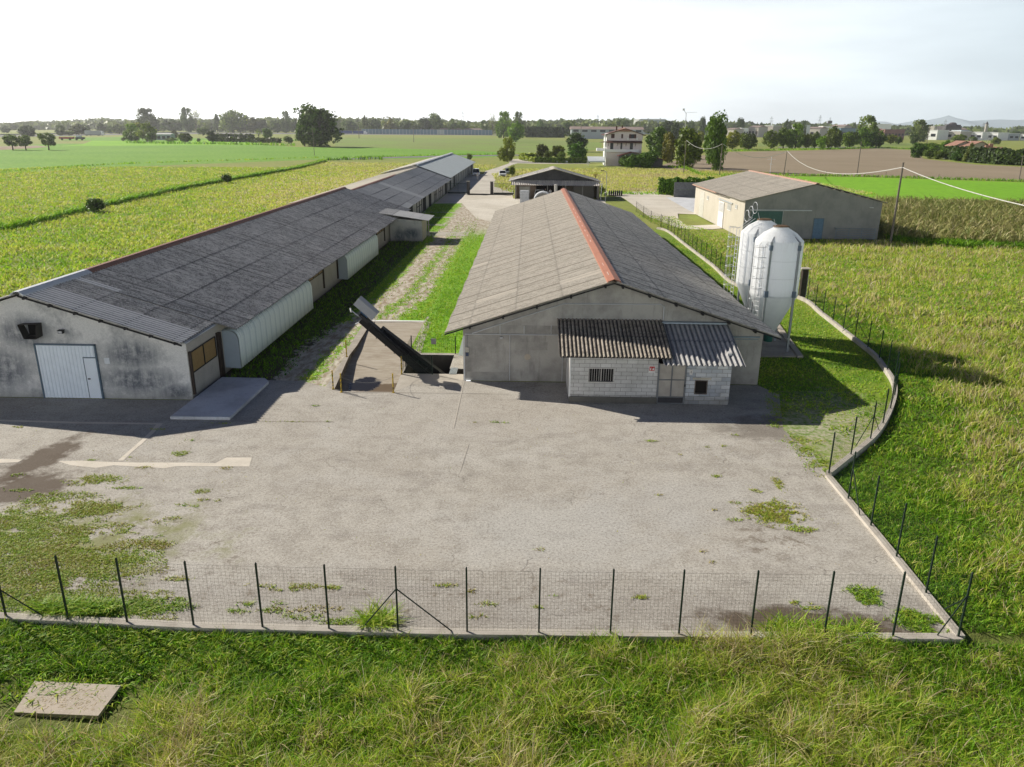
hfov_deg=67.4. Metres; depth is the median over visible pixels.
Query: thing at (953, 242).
maize edge weeds
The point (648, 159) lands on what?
tree
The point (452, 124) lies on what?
tree
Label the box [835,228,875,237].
cattle hurdle
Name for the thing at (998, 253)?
meadow grass
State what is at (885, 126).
town building
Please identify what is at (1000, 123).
hills
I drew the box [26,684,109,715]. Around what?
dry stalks
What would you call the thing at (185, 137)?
tree
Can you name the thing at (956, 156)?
tree
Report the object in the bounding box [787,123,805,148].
tree
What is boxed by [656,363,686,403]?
door
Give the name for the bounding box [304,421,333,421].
joint gap
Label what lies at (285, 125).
tree
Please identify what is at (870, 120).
tree
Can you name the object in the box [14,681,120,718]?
concrete lid
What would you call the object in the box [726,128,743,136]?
town building
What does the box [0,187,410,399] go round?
livestock barn
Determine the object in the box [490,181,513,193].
farm gate
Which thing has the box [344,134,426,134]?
highway
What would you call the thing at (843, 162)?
ploughed field
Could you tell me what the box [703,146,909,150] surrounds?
verge
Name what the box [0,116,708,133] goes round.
nearer woods
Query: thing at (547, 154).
shrub
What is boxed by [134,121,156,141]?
tree
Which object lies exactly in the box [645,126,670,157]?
tree
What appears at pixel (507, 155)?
tree
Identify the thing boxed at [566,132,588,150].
tree
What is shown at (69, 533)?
yard weeds
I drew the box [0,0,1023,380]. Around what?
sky
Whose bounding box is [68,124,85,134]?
tree
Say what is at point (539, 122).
tree
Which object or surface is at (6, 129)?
tree
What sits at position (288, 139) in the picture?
shrub
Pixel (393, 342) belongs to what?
conveyor
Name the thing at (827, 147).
side road
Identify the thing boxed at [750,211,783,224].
sliding door
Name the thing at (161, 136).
farm shed
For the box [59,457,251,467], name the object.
cement patch
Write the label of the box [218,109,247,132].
tree
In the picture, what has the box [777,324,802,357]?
kerb
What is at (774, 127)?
town building
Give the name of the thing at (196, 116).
tree
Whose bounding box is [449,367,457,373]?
bridge plate
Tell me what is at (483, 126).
tree
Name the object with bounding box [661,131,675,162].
tree
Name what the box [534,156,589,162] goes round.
hedge
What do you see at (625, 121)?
tree
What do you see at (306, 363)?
lane
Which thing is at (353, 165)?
path meadow
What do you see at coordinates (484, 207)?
yard
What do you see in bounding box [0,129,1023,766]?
ground
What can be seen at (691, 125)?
tree
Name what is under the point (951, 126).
domed building
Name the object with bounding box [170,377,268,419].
loading slab
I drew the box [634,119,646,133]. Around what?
industrial hall
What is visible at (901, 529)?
fence
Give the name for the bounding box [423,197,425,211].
doorway
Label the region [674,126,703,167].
tree
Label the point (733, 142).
tree
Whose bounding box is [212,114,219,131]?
tree
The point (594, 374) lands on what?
window
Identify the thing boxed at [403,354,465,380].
pit
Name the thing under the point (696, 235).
wire fence
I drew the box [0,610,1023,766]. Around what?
tall grass
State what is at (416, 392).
joint
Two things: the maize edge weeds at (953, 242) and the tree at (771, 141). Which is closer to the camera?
the maize edge weeds at (953, 242)
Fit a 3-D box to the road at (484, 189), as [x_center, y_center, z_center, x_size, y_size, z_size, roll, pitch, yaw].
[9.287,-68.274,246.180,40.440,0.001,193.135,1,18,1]
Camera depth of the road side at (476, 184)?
190.44 m
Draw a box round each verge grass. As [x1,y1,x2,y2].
[817,303,981,457]
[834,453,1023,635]
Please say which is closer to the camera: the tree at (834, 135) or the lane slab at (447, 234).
the lane slab at (447, 234)
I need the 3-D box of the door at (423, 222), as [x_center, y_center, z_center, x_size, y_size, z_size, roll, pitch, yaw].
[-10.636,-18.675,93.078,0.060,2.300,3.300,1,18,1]
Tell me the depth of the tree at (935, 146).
474.20 m
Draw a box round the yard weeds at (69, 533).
[0,376,958,632]
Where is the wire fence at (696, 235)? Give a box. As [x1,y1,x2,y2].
[639,215,739,276]
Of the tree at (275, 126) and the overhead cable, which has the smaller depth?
the overhead cable
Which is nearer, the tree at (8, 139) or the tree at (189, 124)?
the tree at (8, 139)
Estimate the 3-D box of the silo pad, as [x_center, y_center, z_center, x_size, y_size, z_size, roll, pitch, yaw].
[15.790,-2.783,49.730,4.750,0.084,7.600,1,18,1]
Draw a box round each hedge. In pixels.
[216,133,254,137]
[217,136,281,142]
[518,152,537,161]
[524,126,565,137]
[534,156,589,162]
[657,176,715,194]
[943,145,1023,165]
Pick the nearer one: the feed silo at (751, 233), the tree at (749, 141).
the feed silo at (751, 233)
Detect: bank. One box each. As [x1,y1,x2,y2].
[653,229,891,471]
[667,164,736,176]
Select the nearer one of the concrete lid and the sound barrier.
the concrete lid
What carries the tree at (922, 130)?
on the ground at (972, 635)
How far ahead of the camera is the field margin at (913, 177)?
223.82 m
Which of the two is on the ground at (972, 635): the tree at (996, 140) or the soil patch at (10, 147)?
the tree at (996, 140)
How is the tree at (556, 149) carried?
on the ground at (972, 635)
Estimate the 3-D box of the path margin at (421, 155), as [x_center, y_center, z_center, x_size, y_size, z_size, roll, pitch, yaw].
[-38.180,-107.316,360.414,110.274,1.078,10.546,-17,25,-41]
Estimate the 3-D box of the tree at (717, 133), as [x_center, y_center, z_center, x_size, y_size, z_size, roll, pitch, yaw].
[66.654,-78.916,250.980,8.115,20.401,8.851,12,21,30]
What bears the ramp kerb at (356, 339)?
on the yard at (392, 470)
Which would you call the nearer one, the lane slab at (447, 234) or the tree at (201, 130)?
the lane slab at (447, 234)
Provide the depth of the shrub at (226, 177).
180.53 m
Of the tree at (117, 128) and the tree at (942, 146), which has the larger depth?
the tree at (117, 128)
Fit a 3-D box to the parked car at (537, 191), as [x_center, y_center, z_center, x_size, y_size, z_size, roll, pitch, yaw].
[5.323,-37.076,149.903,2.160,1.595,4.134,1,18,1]
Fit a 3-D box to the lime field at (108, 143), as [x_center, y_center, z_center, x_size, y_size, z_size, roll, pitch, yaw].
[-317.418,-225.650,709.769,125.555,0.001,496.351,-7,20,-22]
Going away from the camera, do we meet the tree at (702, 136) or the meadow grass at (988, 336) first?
the meadow grass at (988, 336)
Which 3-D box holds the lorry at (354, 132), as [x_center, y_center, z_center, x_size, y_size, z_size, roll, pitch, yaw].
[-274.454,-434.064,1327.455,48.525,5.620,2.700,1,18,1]
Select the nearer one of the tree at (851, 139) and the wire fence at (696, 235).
the wire fence at (696, 235)
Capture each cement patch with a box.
[0,420,156,423]
[0,459,20,462]
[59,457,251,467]
[118,423,162,460]
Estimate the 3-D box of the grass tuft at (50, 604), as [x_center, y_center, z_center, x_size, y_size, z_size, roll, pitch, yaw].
[-12.245,6.246,21.501,3.313,0.351,1.594,1,18,1]
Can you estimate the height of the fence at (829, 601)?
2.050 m
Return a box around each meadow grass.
[682,237,1023,332]
[837,468,1023,634]
[839,326,1023,479]
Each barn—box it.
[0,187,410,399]
[287,167,451,212]
[379,152,474,189]
[444,188,780,384]
[692,157,886,239]
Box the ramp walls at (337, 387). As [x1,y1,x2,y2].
[335,322,407,389]
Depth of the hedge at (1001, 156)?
325.02 m
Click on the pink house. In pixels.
(622, 140)
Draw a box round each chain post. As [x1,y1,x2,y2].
[339,373,342,392]
[392,373,394,392]
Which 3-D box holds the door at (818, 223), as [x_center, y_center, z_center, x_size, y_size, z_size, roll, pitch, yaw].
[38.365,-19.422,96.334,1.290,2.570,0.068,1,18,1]
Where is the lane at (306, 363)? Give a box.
[224,194,514,386]
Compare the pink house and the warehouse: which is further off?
the warehouse
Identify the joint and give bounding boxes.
[384,392,445,392]
[453,381,463,427]
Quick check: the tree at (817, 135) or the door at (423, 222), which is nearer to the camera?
the door at (423, 222)
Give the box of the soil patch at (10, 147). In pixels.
[0,145,45,149]
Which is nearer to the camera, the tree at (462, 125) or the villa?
the villa
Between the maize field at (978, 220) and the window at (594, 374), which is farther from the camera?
the maize field at (978, 220)
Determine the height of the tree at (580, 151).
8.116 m
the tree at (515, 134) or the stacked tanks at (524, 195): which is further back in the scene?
the tree at (515, 134)
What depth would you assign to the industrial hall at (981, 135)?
1210.77 m
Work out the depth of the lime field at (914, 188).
187.81 m
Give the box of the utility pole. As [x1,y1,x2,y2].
[889,162,904,241]
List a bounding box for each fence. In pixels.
[0,555,973,636]
[636,201,669,229]
[658,215,900,472]
[829,437,972,632]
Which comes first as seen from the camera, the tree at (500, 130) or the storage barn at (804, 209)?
the storage barn at (804, 209)
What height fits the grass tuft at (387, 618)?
0.509 m
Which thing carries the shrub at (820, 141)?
on the ground at (972, 635)
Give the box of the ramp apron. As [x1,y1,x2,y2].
[394,373,463,391]
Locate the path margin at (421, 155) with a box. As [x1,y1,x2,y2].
[334,152,518,157]
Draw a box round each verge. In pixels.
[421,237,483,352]
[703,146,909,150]
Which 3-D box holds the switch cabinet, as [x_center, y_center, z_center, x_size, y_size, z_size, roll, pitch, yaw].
[23.531,-8.085,62.021,0.760,2.512,0.750,1,18,1]
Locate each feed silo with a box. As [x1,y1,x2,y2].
[723,202,776,318]
[748,220,803,351]
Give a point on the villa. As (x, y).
(978, 144)
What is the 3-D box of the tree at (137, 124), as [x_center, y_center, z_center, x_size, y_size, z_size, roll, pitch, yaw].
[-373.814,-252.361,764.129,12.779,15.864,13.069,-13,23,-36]
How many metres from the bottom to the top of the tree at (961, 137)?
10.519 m
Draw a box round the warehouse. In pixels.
[570,126,643,138]
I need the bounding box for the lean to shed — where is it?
[380,208,433,241]
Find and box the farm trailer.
[59,135,84,139]
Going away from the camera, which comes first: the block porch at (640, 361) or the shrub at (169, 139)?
the block porch at (640, 361)
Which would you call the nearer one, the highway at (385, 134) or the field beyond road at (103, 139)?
the field beyond road at (103, 139)
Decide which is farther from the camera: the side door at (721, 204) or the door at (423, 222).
the side door at (721, 204)
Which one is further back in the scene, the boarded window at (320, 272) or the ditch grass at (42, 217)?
the ditch grass at (42, 217)
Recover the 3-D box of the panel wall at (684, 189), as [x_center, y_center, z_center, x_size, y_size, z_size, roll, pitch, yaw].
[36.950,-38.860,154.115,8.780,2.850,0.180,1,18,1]
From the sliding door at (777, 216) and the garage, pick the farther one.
the garage
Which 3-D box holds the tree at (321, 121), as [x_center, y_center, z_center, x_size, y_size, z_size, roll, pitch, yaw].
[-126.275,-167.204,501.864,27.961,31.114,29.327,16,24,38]
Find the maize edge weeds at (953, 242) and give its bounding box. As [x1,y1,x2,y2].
[884,233,1023,248]
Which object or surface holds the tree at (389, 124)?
on the ground at (972, 635)
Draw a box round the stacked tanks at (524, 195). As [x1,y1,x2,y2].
[520,190,528,202]
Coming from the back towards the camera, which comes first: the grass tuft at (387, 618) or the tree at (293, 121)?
the tree at (293, 121)
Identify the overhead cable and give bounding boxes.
[690,143,1023,205]
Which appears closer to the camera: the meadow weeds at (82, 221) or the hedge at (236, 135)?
the meadow weeds at (82, 221)
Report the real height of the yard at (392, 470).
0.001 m
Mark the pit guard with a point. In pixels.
(432, 341)
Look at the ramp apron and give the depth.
41.59 m
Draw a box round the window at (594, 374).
[588,368,614,382]
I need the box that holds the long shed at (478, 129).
[420,128,482,134]
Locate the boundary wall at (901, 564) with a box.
[825,475,964,641]
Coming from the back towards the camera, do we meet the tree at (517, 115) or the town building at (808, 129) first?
the town building at (808, 129)
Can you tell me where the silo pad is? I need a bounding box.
[761,330,795,356]
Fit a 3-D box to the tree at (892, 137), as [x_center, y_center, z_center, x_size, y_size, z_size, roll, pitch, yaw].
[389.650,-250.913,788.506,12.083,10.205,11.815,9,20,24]
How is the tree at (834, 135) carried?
on the ground at (972, 635)
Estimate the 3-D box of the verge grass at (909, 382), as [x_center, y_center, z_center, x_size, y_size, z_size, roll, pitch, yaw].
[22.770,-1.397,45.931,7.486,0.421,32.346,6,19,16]
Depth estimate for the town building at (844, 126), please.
1572.39 m
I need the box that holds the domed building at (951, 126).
[937,122,961,130]
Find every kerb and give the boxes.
[329,326,366,389]
[414,322,429,352]
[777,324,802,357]
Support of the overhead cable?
attached to the utility pole
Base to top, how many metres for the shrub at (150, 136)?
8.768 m
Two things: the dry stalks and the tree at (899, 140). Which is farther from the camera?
the tree at (899, 140)
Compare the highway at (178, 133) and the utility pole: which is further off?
the highway at (178, 133)
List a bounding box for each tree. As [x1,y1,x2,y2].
[0,126,10,132]
[2,134,17,149]
[8,123,19,129]
[16,135,32,149]
[17,125,36,135]
[37,132,55,149]
[54,125,65,134]
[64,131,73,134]
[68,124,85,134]
[96,122,108,131]
[106,126,113,133]
[111,124,126,133]
[122,123,139,140]
[133,122,142,131]
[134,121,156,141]
[135,107,159,131]
[158,119,164,131]
[160,119,183,130]
[177,133,192,142]
[179,107,195,131]
[191,106,200,131]
[196,127,208,135]
[205,130,218,141]
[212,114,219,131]
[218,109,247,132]
[238,123,248,132]
[245,117,261,132]
[257,119,267,132]
[262,127,272,137]
[270,120,281,132]
[280,110,290,132]
[290,117,296,131]
[293,102,343,146]
[293,118,310,145]
[341,120,359,131]
[361,115,369,128]
[370,118,380,128]
[383,117,395,128]
[398,120,411,131]
[411,116,431,129]
[428,112,444,128]
[446,119,458,129]
[457,121,466,128]
[480,120,488,129]
[487,114,495,134]
[495,111,510,137]
[499,137,515,161]
[506,121,525,141]
[513,111,524,128]
[535,119,544,126]
[536,144,549,156]
[552,145,564,157]
[562,121,573,135]
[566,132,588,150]
[567,141,587,157]
[619,117,629,126]
[622,154,640,167]
[636,150,658,167]
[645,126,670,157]
[653,120,682,132]
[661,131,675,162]
[670,121,680,138]
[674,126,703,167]
[686,122,694,129]
[697,131,704,141]
[699,116,705,134]
[702,109,727,170]
[726,130,741,148]
[736,117,744,127]
[739,133,757,149]
[762,129,781,148]
[778,127,791,148]
[783,119,791,130]
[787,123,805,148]
[800,120,806,133]
[802,133,814,147]
[810,131,820,147]
[824,126,843,147]
[843,131,858,147]
[856,115,877,132]
[858,126,875,146]
[867,128,888,147]
[886,134,897,143]
[895,136,902,143]
[908,119,930,141]
[910,134,917,143]
[910,142,928,157]
[924,142,940,150]
[939,140,953,150]
[951,134,967,140]
[951,148,961,160]
[962,142,974,161]
[967,136,977,140]
[990,136,1001,144]
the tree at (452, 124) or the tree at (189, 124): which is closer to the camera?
the tree at (189, 124)
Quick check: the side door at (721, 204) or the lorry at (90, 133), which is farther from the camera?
the lorry at (90, 133)
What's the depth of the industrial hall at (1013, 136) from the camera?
1221.06 m
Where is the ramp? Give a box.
[339,322,423,391]
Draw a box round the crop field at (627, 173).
[492,167,874,194]
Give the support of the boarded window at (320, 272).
in the livestock barn at (191, 317)
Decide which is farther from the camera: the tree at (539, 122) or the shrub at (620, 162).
the tree at (539, 122)
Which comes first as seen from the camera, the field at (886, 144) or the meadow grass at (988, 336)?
the meadow grass at (988, 336)
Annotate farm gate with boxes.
[447,181,469,193]
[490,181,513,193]
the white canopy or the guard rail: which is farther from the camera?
the guard rail
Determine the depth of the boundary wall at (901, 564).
24.32 m
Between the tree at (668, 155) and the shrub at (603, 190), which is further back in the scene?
the tree at (668, 155)
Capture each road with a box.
[65,137,296,140]
[453,159,589,194]
[778,147,899,148]
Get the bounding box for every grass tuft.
[17,590,129,617]
[346,594,414,634]
[745,605,839,644]
[796,610,888,646]
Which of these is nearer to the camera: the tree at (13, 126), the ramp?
the ramp
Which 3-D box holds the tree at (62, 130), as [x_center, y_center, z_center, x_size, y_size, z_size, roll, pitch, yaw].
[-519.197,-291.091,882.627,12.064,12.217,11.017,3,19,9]
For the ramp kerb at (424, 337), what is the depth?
49.64 m
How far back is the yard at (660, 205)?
135.33 m
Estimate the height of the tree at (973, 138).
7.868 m
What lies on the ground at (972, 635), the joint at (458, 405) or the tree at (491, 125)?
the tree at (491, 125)
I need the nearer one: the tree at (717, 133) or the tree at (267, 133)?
the tree at (717, 133)
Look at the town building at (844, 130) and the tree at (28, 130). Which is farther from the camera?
the town building at (844, 130)
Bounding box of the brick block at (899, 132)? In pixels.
[878,129,904,139]
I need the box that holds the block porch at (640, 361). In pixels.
[557,318,745,404]
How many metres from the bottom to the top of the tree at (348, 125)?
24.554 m
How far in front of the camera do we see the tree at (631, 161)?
267.66 m
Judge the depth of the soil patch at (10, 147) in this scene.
433.75 m
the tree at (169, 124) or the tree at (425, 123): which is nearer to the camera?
the tree at (169, 124)
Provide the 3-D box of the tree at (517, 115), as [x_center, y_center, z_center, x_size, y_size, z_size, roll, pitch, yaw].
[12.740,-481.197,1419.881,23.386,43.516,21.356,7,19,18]
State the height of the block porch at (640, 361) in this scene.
3.540 m
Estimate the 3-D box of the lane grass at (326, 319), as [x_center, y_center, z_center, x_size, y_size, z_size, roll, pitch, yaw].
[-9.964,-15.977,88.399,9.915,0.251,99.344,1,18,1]
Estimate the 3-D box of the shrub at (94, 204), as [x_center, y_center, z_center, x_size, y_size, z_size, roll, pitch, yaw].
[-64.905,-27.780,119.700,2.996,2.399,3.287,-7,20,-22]
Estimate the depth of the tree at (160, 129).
1434.20 m
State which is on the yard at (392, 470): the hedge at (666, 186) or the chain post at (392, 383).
the chain post at (392, 383)
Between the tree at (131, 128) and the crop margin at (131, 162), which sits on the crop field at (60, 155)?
the crop margin at (131, 162)
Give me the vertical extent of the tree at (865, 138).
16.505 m
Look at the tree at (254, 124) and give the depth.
1405.84 m
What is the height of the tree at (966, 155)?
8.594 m
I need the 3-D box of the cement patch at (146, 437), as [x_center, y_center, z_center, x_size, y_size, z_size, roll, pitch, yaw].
[-16.007,2.477,33.223,0.300,0.001,4.166,-1,18,-3]
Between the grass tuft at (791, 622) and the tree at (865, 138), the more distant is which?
the tree at (865, 138)
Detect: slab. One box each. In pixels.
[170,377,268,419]
[427,232,468,235]
[666,197,694,211]
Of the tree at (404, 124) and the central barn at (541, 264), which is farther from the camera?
the tree at (404, 124)
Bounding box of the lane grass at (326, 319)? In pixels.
[224,204,477,378]
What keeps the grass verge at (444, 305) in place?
on the lane at (306, 363)
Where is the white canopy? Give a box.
[587,156,604,162]
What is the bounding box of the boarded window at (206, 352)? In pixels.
[191,336,216,372]
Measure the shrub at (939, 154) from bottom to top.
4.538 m
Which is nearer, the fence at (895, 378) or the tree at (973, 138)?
the fence at (895, 378)
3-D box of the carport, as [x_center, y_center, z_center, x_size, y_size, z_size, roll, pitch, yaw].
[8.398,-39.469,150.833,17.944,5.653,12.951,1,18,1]
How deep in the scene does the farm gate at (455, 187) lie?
156.65 m
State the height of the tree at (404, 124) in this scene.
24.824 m
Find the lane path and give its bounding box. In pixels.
[332,155,518,159]
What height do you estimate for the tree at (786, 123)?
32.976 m
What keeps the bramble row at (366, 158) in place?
on the ground at (972, 635)
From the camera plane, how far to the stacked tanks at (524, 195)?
138.43 m
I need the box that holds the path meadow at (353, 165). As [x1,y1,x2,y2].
[267,161,494,171]
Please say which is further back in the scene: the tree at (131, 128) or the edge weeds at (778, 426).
the tree at (131, 128)
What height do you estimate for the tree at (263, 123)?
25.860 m
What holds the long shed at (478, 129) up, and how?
on the ground at (972, 635)
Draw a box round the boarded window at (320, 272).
[309,270,322,281]
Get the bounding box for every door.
[33,343,104,398]
[422,220,425,239]
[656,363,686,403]
[717,201,724,227]
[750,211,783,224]
[811,218,824,238]
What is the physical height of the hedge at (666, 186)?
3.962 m
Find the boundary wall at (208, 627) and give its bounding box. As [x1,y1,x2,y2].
[0,612,962,644]
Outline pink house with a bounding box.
[596,125,645,165]
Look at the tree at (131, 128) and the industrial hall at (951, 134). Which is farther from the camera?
the industrial hall at (951, 134)
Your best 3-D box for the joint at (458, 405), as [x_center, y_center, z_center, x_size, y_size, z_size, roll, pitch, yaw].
[-2.626,0.935,38.186,0.060,0.001,6.781,1,18,0]
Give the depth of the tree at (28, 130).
796.01 m
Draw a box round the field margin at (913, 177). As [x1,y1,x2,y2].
[771,172,1023,181]
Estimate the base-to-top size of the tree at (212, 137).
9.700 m
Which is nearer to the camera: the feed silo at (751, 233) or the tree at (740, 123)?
the feed silo at (751, 233)
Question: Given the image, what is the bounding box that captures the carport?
[509,166,602,199]
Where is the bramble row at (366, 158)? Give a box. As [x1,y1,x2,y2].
[324,155,382,159]
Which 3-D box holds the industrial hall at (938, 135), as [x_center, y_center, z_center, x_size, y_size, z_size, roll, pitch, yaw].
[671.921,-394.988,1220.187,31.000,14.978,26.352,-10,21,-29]
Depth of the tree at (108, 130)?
1091.49 m
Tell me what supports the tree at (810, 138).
on the ground at (972, 635)
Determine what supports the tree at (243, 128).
on the ground at (972, 635)
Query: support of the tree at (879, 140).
on the ground at (972, 635)
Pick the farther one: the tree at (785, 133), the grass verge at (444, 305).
the tree at (785, 133)
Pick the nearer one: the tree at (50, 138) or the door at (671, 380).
the door at (671, 380)
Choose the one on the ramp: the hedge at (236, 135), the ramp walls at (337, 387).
the ramp walls at (337, 387)
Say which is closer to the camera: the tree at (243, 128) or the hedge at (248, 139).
the hedge at (248, 139)
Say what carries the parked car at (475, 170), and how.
on the road side at (476, 184)
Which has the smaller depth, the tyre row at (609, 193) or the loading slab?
the loading slab
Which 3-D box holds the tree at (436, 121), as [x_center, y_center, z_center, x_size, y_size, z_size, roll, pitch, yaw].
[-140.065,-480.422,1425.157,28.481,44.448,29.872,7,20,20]
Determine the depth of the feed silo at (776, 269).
45.87 m
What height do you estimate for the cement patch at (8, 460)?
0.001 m
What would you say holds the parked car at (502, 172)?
on the ground at (972, 635)
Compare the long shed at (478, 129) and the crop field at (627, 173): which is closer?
the crop field at (627, 173)
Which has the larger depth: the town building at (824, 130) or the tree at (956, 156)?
the town building at (824, 130)
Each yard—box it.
[0,316,949,632]
[434,193,604,221]
[603,191,720,228]
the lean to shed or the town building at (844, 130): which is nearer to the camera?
the lean to shed
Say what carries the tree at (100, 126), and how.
on the ground at (972, 635)
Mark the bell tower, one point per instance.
(986, 127)
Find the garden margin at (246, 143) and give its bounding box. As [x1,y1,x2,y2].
[126,139,295,145]
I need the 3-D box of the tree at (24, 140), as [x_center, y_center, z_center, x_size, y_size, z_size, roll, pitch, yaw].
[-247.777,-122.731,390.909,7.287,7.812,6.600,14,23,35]
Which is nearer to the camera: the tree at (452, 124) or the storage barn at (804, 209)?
the storage barn at (804, 209)
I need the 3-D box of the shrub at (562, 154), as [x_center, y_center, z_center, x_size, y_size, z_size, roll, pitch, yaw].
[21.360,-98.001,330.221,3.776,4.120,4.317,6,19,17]
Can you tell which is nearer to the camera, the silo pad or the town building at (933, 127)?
the silo pad
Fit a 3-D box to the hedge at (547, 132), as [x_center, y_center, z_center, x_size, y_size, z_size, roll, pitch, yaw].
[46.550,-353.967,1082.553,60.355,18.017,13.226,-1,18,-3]
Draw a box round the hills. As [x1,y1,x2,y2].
[865,115,1023,128]
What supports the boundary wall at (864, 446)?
on the ground at (972, 635)
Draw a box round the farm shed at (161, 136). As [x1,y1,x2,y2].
[156,133,174,139]
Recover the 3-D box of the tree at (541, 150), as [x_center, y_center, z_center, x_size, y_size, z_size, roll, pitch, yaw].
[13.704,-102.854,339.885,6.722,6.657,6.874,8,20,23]
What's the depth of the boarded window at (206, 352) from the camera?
39.38 m
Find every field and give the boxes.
[0,144,496,172]
[66,140,257,145]
[335,137,600,153]
[662,149,1023,180]
[758,142,913,146]
[787,176,1023,201]
[854,192,1023,243]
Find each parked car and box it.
[472,168,479,175]
[499,170,505,176]
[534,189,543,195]
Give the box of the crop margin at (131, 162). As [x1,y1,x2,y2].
[3,156,323,170]
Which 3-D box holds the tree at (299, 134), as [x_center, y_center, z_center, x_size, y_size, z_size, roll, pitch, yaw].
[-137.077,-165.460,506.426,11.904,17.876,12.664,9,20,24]
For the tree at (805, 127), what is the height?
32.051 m
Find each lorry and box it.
[84,130,104,135]
[339,131,366,133]
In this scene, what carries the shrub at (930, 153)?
on the ground at (972, 635)
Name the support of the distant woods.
on the ground at (972, 635)
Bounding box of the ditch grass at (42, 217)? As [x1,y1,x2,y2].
[0,158,327,229]
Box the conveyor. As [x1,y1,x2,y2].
[350,296,445,373]
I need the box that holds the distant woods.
[0,116,1023,135]
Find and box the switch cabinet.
[798,267,811,296]
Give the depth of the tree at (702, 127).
1412.01 m
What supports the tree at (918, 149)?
on the ploughed field at (843, 162)
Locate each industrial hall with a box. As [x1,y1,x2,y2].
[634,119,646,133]
[646,119,665,133]
[922,130,948,139]
[947,131,971,139]
[971,132,988,139]
[988,132,1008,140]
[1008,133,1020,140]
[1019,134,1023,140]
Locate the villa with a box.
[945,140,1002,148]
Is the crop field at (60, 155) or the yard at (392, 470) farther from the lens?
the crop field at (60, 155)
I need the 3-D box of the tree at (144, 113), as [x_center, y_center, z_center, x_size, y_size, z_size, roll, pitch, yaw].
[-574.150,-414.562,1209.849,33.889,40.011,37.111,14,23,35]
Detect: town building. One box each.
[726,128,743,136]
[748,126,767,136]
[764,125,781,135]
[787,125,810,134]
[810,127,827,136]
[832,125,851,127]
[838,128,857,134]
[877,124,891,128]
[928,126,937,129]
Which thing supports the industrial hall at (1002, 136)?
on the ground at (972, 635)
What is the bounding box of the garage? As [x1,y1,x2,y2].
[617,152,664,166]
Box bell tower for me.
[984,121,988,131]
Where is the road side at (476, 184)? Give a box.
[449,174,491,192]
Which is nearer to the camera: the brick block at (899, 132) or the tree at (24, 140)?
the tree at (24, 140)
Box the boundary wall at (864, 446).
[657,227,897,476]
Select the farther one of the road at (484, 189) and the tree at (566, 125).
the tree at (566, 125)
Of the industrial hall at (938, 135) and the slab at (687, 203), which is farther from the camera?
the industrial hall at (938, 135)
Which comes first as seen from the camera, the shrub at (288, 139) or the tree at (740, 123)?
the shrub at (288, 139)
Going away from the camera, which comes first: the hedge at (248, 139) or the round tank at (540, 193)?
the round tank at (540, 193)
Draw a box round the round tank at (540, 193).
[534,191,549,197]
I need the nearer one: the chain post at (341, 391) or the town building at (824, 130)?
the chain post at (341, 391)
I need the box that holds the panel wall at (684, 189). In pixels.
[674,182,696,196]
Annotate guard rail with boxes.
[157,132,196,132]
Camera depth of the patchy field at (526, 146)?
619.90 m
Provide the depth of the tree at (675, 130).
876.78 m
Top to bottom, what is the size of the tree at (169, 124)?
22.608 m
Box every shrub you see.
[85,198,105,211]
[145,132,156,141]
[165,137,177,141]
[220,173,231,181]
[283,135,292,143]
[508,165,515,175]
[544,150,552,157]
[557,151,565,157]
[600,185,605,195]
[618,154,629,166]
[816,136,826,149]
[923,148,935,158]
[933,151,946,158]
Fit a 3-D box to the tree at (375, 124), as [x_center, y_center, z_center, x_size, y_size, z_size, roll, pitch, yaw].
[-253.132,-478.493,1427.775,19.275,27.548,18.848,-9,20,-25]
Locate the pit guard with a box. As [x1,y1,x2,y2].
[400,336,455,374]
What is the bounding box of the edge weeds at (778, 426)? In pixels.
[760,392,831,478]
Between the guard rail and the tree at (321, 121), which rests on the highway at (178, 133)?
the guard rail
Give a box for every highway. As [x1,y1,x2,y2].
[0,133,295,136]
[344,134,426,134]
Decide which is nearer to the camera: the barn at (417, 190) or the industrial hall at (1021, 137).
the barn at (417, 190)
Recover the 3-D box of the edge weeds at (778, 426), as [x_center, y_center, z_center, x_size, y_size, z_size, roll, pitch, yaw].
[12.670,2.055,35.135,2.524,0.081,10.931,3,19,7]
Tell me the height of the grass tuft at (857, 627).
0.470 m
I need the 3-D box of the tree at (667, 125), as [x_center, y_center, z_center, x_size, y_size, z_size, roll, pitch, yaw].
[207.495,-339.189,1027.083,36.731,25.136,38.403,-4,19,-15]
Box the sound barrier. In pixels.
[362,129,491,134]
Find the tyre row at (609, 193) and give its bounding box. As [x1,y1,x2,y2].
[608,190,622,195]
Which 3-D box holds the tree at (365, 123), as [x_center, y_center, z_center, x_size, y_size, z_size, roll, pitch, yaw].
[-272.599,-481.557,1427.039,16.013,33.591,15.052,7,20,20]
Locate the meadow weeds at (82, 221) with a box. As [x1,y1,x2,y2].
[0,166,388,296]
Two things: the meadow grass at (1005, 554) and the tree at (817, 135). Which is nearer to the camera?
the meadow grass at (1005, 554)
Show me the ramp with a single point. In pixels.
(373, 359)

